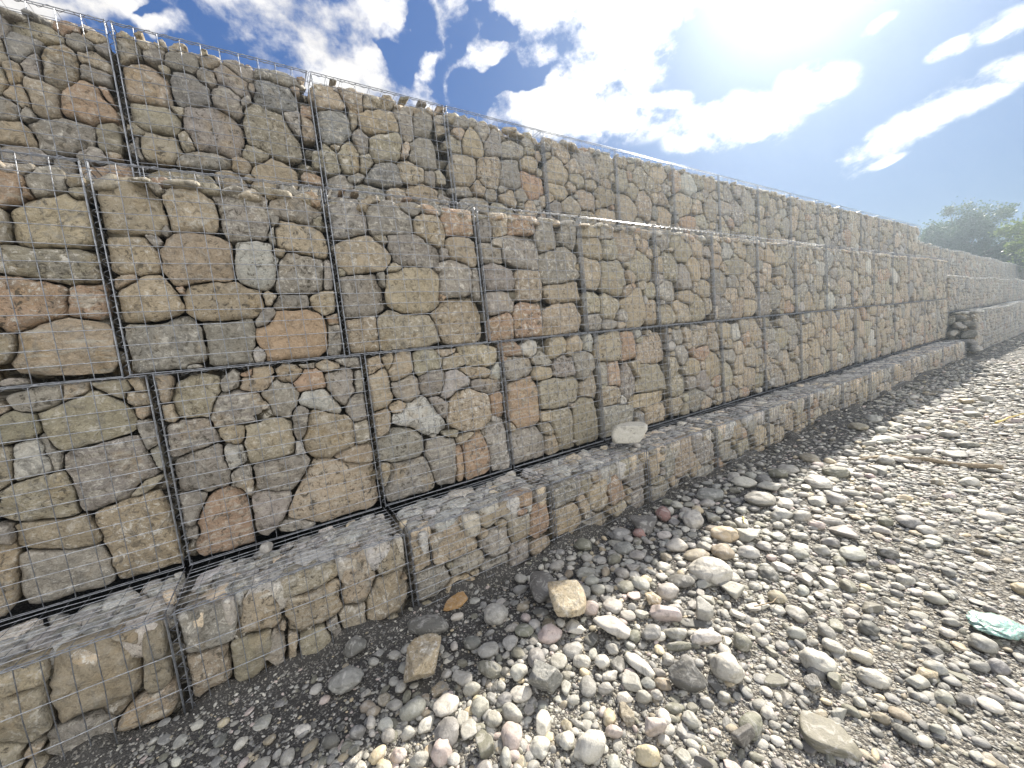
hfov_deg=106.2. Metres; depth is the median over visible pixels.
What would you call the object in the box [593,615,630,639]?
cobble
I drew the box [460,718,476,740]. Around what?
cobble
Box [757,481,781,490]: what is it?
cobble
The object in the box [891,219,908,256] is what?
gabion
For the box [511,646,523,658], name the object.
cobble
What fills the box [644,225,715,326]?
gabion
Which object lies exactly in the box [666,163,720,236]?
gabion
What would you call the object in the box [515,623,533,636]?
cobble
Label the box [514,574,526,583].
cobble
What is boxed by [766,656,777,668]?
cobble
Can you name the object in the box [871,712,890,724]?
cobble
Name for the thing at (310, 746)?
cobble
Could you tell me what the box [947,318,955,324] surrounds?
rubble rock
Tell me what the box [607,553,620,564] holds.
cobble
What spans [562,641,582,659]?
cobble
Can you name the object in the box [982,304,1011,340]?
gabion
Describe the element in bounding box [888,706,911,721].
cobble
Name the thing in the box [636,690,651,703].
cobble
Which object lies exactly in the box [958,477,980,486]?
cobble
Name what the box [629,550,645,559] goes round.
cobble
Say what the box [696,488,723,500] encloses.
cobble
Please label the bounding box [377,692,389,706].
cobble
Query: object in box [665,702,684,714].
cobble
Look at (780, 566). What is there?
cobble
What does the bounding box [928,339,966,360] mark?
gabion
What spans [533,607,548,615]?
cobble
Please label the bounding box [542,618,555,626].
cobble
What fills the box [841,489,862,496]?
cobble
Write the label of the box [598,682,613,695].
cobble
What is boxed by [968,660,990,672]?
cobble
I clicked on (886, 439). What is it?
cobble
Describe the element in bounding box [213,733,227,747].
cobble
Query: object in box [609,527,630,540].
cobble
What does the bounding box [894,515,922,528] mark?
cobble
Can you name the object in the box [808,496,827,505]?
cobble
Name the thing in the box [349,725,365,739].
cobble
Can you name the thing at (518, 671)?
cobble
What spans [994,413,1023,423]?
twig
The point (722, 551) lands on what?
cobble
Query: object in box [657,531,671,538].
cobble
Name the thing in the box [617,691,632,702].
cobble
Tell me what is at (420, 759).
cobble
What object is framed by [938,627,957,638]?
cobble
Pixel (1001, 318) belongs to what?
gabion
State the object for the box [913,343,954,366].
gabion
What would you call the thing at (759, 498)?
cobble
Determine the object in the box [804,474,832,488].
cobble
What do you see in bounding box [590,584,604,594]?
cobble
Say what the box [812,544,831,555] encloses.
cobble
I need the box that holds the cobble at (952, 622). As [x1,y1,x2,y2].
[941,618,961,626]
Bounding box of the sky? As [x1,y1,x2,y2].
[0,0,1023,244]
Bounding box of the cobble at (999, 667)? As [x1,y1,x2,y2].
[986,658,1010,675]
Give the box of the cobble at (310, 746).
[301,738,318,756]
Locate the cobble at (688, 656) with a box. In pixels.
[680,654,695,665]
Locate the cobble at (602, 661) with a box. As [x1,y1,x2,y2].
[594,654,609,669]
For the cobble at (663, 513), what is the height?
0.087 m
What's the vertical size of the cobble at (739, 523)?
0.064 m
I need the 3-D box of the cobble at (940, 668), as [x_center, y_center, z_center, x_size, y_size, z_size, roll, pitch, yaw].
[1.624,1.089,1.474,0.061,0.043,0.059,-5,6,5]
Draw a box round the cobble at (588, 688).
[580,675,596,697]
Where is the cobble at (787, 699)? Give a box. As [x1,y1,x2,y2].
[781,689,793,706]
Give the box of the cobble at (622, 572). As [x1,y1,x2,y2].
[615,567,628,579]
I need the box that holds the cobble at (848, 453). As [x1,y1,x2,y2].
[841,449,859,456]
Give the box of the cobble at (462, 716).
[457,710,468,729]
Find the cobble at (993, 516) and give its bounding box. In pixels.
[974,510,1004,521]
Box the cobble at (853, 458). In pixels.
[848,457,862,460]
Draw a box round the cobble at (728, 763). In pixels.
[723,759,740,767]
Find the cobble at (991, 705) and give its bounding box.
[976,697,1004,714]
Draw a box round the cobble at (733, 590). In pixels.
[718,581,744,599]
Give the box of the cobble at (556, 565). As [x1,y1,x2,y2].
[549,560,563,570]
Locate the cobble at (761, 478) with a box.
[755,474,772,482]
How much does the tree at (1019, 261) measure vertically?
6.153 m
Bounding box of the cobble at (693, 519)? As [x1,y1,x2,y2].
[682,509,703,528]
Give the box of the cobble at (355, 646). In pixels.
[343,636,366,657]
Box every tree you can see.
[918,196,1023,262]
[988,212,1023,277]
[994,227,1023,265]
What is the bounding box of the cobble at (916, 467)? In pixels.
[903,463,926,470]
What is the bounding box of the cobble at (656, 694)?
[650,689,662,700]
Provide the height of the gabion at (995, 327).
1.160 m
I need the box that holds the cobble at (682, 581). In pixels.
[668,574,694,587]
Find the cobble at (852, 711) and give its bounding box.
[840,704,861,718]
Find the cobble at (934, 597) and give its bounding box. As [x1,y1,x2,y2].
[922,591,948,604]
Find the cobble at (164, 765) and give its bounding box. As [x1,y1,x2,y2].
[156,762,167,767]
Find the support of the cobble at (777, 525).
on the ground
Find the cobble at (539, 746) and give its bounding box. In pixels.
[529,735,550,759]
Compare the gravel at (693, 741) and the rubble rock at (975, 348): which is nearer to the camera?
the gravel at (693, 741)
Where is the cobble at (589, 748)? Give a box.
[573,729,605,764]
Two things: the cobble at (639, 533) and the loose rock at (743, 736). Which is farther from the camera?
the cobble at (639, 533)
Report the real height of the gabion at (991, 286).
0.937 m
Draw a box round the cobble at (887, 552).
[876,547,899,558]
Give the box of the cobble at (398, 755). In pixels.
[390,747,406,763]
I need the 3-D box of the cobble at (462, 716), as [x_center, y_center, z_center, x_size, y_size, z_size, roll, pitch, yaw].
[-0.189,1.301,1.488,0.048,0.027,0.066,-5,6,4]
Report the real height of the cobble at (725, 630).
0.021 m
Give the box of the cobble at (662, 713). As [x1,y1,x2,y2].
[655,708,670,724]
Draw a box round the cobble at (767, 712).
[760,705,774,719]
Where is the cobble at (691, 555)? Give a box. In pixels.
[683,548,709,561]
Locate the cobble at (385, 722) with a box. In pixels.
[378,716,392,731]
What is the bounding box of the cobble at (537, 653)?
[528,647,544,667]
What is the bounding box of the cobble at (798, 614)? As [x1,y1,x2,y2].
[785,605,808,622]
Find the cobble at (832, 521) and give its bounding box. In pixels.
[819,517,844,525]
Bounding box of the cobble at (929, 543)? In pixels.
[918,539,941,547]
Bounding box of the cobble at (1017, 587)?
[1010,582,1023,595]
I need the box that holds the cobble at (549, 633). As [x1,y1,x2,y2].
[537,623,561,643]
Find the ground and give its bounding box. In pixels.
[0,301,1023,767]
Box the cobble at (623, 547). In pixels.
[613,541,634,554]
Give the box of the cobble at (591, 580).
[585,576,598,585]
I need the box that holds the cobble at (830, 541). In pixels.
[820,537,839,546]
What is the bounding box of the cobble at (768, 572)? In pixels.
[758,565,779,581]
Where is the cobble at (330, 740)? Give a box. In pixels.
[321,732,339,748]
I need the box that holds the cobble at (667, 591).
[656,582,678,600]
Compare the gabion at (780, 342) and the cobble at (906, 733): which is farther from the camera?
the gabion at (780, 342)
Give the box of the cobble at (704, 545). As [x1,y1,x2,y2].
[697,542,711,550]
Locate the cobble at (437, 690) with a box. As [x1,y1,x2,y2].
[431,681,448,697]
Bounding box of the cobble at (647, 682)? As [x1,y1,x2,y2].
[640,677,654,688]
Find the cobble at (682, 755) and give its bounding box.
[673,747,691,764]
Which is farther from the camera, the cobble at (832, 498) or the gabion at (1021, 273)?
the gabion at (1021, 273)
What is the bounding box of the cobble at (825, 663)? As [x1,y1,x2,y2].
[798,647,836,674]
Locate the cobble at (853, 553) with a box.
[837,546,866,560]
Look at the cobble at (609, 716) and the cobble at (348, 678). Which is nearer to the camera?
the cobble at (609, 716)
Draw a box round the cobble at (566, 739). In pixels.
[558,730,574,750]
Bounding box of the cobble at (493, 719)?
[485,710,501,727]
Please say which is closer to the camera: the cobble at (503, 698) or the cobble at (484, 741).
the cobble at (484, 741)
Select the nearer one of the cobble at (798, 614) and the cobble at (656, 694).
the cobble at (656, 694)
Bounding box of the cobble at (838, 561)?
[832,555,845,566]
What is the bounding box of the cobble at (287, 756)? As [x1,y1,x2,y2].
[280,747,294,766]
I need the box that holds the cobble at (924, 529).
[914,525,937,534]
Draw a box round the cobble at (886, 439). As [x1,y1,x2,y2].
[871,435,897,442]
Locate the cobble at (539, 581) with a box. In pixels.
[529,571,553,602]
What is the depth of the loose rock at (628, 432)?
3.22 m
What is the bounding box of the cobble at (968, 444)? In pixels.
[956,441,981,447]
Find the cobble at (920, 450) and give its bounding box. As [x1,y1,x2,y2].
[910,447,932,453]
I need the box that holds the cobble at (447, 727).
[434,716,458,746]
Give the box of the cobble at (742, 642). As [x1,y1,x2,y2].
[733,633,751,651]
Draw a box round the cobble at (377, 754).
[368,745,385,764]
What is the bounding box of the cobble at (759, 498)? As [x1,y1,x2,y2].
[744,491,775,506]
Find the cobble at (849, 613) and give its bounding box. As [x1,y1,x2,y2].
[842,608,859,618]
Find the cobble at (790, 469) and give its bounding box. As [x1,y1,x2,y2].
[778,465,799,474]
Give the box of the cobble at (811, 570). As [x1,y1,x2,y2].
[801,564,819,576]
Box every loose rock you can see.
[260,542,272,553]
[403,633,440,682]
[443,591,467,610]
[528,659,562,692]
[547,580,585,617]
[611,421,647,443]
[630,515,656,533]
[645,592,660,604]
[645,717,666,736]
[649,604,681,621]
[668,656,707,692]
[678,618,715,628]
[696,596,713,620]
[706,674,722,693]
[730,723,754,748]
[764,673,788,686]
[799,710,862,761]
[802,740,816,755]
[803,673,821,692]
[827,671,842,689]
[829,619,843,631]
[948,670,969,682]
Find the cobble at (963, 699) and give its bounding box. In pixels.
[954,692,973,705]
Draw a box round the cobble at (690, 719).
[682,710,699,728]
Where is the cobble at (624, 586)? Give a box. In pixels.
[617,580,634,592]
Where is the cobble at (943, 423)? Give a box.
[940,420,953,426]
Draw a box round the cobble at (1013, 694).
[1003,688,1023,701]
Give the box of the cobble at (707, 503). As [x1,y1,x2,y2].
[699,499,715,507]
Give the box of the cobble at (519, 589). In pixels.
[513,585,527,593]
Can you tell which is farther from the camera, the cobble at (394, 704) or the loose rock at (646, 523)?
the loose rock at (646, 523)
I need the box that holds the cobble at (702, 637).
[690,629,721,645]
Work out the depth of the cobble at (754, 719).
1.34 m
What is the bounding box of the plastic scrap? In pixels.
[966,610,1023,639]
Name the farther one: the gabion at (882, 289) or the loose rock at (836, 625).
the gabion at (882, 289)
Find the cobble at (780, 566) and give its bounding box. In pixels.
[771,562,791,572]
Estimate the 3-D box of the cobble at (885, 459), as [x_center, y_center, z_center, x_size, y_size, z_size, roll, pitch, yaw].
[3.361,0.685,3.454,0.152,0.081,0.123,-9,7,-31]
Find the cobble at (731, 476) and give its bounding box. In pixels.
[727,472,739,482]
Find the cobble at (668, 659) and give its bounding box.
[663,652,673,666]
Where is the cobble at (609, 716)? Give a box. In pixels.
[603,708,615,726]
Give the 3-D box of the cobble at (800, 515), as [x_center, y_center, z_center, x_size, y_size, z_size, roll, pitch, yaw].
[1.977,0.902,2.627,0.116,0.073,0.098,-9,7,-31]
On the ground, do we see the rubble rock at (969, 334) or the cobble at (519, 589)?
the cobble at (519, 589)
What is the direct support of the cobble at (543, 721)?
on the ground
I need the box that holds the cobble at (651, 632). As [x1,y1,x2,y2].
[641,624,661,640]
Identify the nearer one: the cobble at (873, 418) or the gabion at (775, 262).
the cobble at (873, 418)
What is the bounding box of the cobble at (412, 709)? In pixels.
[399,696,425,721]
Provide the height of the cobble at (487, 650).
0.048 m
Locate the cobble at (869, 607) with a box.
[862,601,882,613]
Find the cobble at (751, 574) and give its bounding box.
[744,570,758,578]
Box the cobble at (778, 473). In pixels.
[768,468,787,477]
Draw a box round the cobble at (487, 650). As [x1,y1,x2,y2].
[477,641,498,658]
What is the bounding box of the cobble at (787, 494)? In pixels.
[779,490,793,497]
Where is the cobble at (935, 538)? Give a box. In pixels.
[922,534,942,543]
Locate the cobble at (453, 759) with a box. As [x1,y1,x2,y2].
[447,752,459,766]
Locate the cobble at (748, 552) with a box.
[737,545,759,558]
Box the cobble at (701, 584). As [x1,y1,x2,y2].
[696,580,712,588]
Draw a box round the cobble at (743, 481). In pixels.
[731,476,756,487]
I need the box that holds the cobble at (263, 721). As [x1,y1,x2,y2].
[252,714,272,730]
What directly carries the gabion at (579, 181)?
on the gabion at (618, 289)
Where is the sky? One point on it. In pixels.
(900, 110)
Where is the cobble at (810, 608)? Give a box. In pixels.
[801,602,816,612]
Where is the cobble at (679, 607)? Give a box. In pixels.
[668,603,684,613]
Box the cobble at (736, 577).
[729,572,740,581]
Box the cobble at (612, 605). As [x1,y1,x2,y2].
[602,598,622,612]
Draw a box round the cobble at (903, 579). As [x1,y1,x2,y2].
[895,573,915,584]
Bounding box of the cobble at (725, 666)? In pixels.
[710,652,744,683]
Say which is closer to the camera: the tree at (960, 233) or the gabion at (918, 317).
the gabion at (918, 317)
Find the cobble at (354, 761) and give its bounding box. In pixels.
[343,750,363,767]
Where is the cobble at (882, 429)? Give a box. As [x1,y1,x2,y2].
[873,426,887,432]
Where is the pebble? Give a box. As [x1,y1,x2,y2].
[634,443,640,447]
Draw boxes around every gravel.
[139,417,1023,767]
[726,334,1023,541]
[860,333,1023,419]
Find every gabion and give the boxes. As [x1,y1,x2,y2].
[0,0,142,179]
[0,149,135,388]
[0,375,189,622]
[0,567,193,767]
[80,159,344,376]
[106,20,325,208]
[148,354,381,565]
[167,507,413,708]
[307,71,454,208]
[320,186,487,355]
[358,341,511,505]
[388,468,554,605]
[439,105,548,217]
[469,204,586,342]
[490,332,603,467]
[516,441,649,538]
[534,130,619,226]
[570,216,659,333]
[589,325,671,439]
[607,420,717,501]
[609,149,675,231]
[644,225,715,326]
[654,320,724,419]
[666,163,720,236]
[677,404,769,467]
[698,231,759,320]
[712,175,759,240]
[715,316,766,403]
[730,392,809,446]
[749,237,796,316]
[752,185,791,243]
[753,312,802,391]
[769,381,843,425]
[785,193,818,246]
[785,241,827,313]
[789,310,831,380]
[805,372,870,408]
[815,200,841,249]
[819,307,856,371]
[822,245,852,310]
[835,206,861,251]
[836,365,893,400]
[846,248,874,307]
[848,305,877,364]
[859,211,879,253]
[860,358,912,387]
[865,250,893,306]
[870,304,895,357]
[874,215,894,254]
[882,352,929,380]
[883,252,909,304]
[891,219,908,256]
[891,302,911,352]
[899,347,943,369]
[903,254,923,302]
[903,301,925,347]
[905,223,920,257]
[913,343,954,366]
[917,256,936,301]
[918,242,932,257]
[921,300,937,343]
[926,309,985,353]
[928,257,947,300]
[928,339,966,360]
[930,245,941,259]
[932,299,948,339]
[938,248,949,275]
[939,275,959,311]
[947,249,957,274]
[948,306,993,348]
[951,306,999,345]
[955,250,964,275]
[955,276,967,310]
[963,252,971,276]
[964,277,975,308]
[969,254,977,277]
[972,277,982,307]
[976,256,983,277]
[979,277,988,306]
[979,301,1021,336]
[981,257,988,276]
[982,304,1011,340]
[986,257,993,277]
[986,277,995,305]
[990,303,1016,338]
[991,305,1005,342]
[992,259,997,277]
[992,278,1000,303]
[996,260,1002,278]
[997,279,1004,303]
[1000,262,1006,278]
[1002,279,1009,302]
[1004,262,1010,278]
[1005,279,1013,302]
[1008,262,1013,278]
[1012,263,1016,277]
[1015,265,1019,278]
[1018,266,1022,279]
[1018,302,1023,333]
[1020,280,1023,299]
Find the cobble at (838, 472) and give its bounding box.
[822,466,849,478]
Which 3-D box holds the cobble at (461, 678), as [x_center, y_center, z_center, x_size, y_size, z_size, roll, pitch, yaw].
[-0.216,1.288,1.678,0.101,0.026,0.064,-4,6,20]
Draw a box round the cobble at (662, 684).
[654,677,671,690]
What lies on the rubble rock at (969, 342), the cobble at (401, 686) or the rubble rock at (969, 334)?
the rubble rock at (969, 334)
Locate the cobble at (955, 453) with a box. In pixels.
[941,450,968,457]
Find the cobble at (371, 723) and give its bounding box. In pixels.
[366,715,375,729]
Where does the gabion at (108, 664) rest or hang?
on the ground
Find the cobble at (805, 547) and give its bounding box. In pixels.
[792,543,809,552]
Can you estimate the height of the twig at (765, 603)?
0.015 m
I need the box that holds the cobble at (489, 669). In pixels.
[477,660,501,678]
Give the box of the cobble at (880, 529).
[869,525,892,534]
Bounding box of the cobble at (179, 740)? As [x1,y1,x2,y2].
[172,733,187,749]
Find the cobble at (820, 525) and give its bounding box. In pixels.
[807,520,825,529]
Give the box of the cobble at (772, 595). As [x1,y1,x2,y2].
[767,590,787,603]
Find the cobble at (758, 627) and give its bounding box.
[750,623,764,632]
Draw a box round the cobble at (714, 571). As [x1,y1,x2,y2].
[688,556,732,585]
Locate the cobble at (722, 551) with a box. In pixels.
[711,543,734,559]
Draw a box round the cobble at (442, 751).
[430,738,452,767]
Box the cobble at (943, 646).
[936,640,950,651]
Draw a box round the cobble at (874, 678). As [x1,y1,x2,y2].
[856,666,889,689]
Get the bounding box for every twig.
[754,597,777,606]
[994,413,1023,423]
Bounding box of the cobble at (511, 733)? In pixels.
[501,721,521,749]
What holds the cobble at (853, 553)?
on the ground
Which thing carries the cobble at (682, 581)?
on the ground
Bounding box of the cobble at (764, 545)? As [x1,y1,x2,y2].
[756,541,771,550]
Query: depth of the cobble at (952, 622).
1.68 m
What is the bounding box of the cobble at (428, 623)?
[407,614,448,634]
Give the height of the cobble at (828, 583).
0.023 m
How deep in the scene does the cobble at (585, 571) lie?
2.32 m
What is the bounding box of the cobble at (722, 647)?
[718,643,730,653]
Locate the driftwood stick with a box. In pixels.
[859,455,1003,469]
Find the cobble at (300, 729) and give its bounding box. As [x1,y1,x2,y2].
[294,723,310,736]
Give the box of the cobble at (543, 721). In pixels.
[535,709,550,735]
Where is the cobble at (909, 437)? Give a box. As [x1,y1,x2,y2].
[904,435,926,439]
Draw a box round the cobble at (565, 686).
[561,679,570,695]
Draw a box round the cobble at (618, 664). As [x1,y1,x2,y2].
[610,656,627,672]
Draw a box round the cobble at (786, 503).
[778,497,793,508]
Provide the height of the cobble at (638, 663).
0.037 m
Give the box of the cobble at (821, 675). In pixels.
[807,666,826,680]
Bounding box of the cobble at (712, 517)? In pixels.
[705,511,720,522]
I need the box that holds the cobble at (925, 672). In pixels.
[915,667,937,678]
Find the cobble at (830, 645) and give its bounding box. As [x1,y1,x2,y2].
[822,638,844,653]
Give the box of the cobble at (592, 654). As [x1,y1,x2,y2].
[588,648,597,659]
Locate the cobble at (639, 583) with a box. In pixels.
[631,576,649,590]
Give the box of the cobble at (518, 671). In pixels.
[510,663,527,681]
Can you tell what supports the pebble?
on the gabion at (598, 486)
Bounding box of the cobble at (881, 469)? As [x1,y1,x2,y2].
[869,465,887,474]
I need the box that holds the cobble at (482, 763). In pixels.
[474,759,492,767]
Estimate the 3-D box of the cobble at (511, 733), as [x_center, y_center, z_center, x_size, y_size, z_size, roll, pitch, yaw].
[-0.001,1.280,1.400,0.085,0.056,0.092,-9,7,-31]
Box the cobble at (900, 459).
[892,456,909,462]
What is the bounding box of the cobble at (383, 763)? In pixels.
[376,759,391,767]
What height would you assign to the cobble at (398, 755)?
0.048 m
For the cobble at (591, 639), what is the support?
on the ground
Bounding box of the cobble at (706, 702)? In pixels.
[699,696,713,708]
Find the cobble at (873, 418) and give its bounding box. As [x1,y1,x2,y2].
[864,414,882,422]
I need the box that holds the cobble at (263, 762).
[250,756,270,767]
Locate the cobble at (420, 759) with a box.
[409,751,429,767]
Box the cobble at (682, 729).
[676,722,687,738]
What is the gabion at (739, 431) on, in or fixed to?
on the ground
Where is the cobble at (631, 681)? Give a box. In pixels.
[622,671,642,692]
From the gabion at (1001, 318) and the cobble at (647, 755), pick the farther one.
the gabion at (1001, 318)
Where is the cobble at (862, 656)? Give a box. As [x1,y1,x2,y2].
[846,649,873,664]
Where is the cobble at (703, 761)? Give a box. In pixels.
[694,755,712,767]
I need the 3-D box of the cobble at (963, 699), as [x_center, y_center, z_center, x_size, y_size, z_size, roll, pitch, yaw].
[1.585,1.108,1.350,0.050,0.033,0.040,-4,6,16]
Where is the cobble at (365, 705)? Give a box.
[360,700,375,713]
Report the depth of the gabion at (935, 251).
11.01 m
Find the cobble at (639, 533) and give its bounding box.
[633,529,645,537]
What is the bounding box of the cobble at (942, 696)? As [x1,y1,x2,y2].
[934,689,954,705]
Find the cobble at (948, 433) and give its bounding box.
[938,430,959,437]
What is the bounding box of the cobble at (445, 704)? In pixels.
[433,693,458,717]
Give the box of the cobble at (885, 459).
[876,455,894,464]
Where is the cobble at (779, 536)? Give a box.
[770,532,785,540]
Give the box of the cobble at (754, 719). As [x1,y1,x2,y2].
[738,712,762,736]
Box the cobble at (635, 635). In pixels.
[628,629,640,642]
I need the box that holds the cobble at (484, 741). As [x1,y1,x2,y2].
[475,729,493,759]
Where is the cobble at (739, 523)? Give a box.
[734,517,748,528]
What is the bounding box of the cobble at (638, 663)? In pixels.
[624,652,655,678]
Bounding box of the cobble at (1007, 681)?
[996,675,1021,689]
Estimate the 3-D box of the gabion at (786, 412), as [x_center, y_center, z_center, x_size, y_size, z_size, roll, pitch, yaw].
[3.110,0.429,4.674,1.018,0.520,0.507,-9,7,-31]
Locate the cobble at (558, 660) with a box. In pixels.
[550,653,566,668]
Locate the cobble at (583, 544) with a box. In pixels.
[573,538,591,550]
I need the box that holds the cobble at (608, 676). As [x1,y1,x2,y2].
[602,670,617,681]
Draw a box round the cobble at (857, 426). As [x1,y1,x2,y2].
[847,422,868,429]
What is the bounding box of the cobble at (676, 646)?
[666,641,692,651]
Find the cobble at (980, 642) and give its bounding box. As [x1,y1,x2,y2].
[966,633,998,653]
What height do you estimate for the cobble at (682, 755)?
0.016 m
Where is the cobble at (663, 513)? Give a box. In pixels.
[655,506,670,521]
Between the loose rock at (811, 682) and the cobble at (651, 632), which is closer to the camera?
the loose rock at (811, 682)
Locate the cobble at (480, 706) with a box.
[471,696,488,717]
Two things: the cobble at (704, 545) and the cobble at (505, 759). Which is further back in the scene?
the cobble at (704, 545)
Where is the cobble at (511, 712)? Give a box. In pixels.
[502,702,522,722]
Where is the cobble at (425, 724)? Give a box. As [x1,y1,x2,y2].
[417,714,434,733]
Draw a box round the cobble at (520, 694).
[510,685,531,702]
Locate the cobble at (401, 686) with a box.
[395,680,406,692]
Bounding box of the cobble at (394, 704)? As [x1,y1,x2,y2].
[386,699,402,710]
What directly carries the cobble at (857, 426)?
on the ground
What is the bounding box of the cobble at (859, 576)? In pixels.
[852,572,870,581]
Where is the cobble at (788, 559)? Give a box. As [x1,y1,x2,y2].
[780,554,795,563]
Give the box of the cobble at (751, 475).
[744,472,756,480]
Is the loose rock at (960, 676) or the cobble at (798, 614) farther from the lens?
the cobble at (798, 614)
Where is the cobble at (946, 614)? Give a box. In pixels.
[941,610,959,620]
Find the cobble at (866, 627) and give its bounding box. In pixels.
[857,620,879,635]
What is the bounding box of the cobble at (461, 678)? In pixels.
[452,669,471,686]
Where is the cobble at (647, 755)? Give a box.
[635,744,660,767]
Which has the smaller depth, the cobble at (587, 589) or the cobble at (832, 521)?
the cobble at (587, 589)
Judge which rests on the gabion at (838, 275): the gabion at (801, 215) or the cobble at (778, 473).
the gabion at (801, 215)
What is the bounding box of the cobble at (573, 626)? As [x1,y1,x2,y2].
[566,619,584,634]
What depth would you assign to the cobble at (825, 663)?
1.53 m
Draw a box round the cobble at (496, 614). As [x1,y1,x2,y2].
[484,603,507,625]
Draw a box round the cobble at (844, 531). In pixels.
[828,525,858,538]
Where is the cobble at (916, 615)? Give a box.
[907,610,928,620]
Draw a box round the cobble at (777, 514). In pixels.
[770,508,792,521]
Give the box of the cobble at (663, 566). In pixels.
[656,561,670,571]
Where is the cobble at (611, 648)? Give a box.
[605,642,618,654]
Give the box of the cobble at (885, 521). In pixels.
[877,516,893,526]
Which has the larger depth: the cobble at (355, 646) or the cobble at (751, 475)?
the cobble at (751, 475)
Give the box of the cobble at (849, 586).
[839,579,857,592]
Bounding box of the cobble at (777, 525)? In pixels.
[772,521,783,529]
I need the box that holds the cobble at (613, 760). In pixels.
[607,754,620,767]
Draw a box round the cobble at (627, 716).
[619,702,634,726]
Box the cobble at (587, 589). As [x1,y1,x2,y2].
[581,585,590,598]
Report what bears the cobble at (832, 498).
on the ground
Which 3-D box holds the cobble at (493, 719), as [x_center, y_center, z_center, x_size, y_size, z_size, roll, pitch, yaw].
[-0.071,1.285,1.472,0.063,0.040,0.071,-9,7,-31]
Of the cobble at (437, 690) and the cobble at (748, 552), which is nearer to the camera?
the cobble at (437, 690)
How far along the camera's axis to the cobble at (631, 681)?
1.55 m
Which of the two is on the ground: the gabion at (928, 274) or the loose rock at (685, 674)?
the loose rock at (685, 674)
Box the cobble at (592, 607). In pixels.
[584,600,598,615]
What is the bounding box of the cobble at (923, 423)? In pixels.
[916,420,933,427]
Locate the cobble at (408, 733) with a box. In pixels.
[400,725,414,740]
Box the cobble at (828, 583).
[818,576,839,589]
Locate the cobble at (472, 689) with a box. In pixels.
[463,681,480,696]
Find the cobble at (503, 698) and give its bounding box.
[496,692,512,705]
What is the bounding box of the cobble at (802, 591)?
[795,585,809,596]
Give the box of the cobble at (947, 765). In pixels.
[943,763,958,767]
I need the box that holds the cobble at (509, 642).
[502,635,517,650]
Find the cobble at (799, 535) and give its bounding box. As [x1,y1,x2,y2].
[790,532,807,539]
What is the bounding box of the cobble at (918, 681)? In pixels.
[904,674,930,689]
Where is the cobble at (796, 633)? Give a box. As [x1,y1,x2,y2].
[786,626,806,640]
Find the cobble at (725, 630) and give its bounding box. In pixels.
[719,627,733,633]
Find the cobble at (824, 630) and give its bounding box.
[817,622,835,639]
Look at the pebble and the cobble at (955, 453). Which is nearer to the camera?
the pebble
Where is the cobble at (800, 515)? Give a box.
[793,510,810,521]
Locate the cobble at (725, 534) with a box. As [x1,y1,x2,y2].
[710,526,738,542]
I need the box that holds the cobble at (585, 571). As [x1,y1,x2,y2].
[577,567,595,577]
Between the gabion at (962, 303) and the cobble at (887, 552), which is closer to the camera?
the cobble at (887, 552)
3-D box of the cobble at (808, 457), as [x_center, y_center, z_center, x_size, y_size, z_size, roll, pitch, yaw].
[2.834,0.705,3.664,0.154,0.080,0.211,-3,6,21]
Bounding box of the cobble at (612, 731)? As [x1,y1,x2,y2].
[605,724,622,738]
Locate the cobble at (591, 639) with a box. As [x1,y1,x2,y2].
[584,632,597,646]
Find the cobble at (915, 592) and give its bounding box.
[906,588,923,595]
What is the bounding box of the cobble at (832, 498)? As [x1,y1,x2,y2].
[826,492,847,505]
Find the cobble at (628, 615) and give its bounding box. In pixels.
[620,610,635,620]
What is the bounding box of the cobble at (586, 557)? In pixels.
[581,553,592,561]
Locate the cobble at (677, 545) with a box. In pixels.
[665,538,687,551]
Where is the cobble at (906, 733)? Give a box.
[891,723,917,743]
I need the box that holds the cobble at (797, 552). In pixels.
[788,546,809,558]
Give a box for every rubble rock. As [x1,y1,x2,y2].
[946,330,957,337]
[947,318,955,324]
[952,322,966,328]
[955,315,965,319]
[960,330,977,337]
[962,321,975,326]
[962,339,977,347]
[969,345,983,351]
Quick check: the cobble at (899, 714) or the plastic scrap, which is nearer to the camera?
the cobble at (899, 714)
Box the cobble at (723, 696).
[717,690,730,702]
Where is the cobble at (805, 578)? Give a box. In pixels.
[797,572,813,585]
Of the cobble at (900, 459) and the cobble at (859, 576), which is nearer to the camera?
the cobble at (859, 576)
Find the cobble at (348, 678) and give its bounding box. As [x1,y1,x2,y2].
[328,665,363,694]
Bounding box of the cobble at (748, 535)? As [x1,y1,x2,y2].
[735,528,760,541]
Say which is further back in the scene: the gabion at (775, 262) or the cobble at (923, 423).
the gabion at (775, 262)
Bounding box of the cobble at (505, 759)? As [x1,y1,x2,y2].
[500,746,511,767]
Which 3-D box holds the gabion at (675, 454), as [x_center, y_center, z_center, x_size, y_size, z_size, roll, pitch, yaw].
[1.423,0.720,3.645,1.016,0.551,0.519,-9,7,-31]
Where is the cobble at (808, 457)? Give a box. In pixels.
[798,453,819,462]
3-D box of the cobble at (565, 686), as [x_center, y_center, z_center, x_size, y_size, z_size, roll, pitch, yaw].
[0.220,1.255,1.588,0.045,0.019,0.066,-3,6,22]
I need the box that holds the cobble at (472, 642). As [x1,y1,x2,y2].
[463,635,480,650]
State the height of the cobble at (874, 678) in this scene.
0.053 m
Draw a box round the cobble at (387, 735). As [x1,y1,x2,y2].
[381,728,394,742]
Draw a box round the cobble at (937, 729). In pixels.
[928,724,945,735]
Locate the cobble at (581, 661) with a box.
[573,654,590,668]
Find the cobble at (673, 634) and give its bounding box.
[665,628,686,640]
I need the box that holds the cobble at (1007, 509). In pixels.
[996,504,1015,514]
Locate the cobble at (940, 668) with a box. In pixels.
[922,660,948,675]
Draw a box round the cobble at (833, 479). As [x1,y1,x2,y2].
[827,476,839,482]

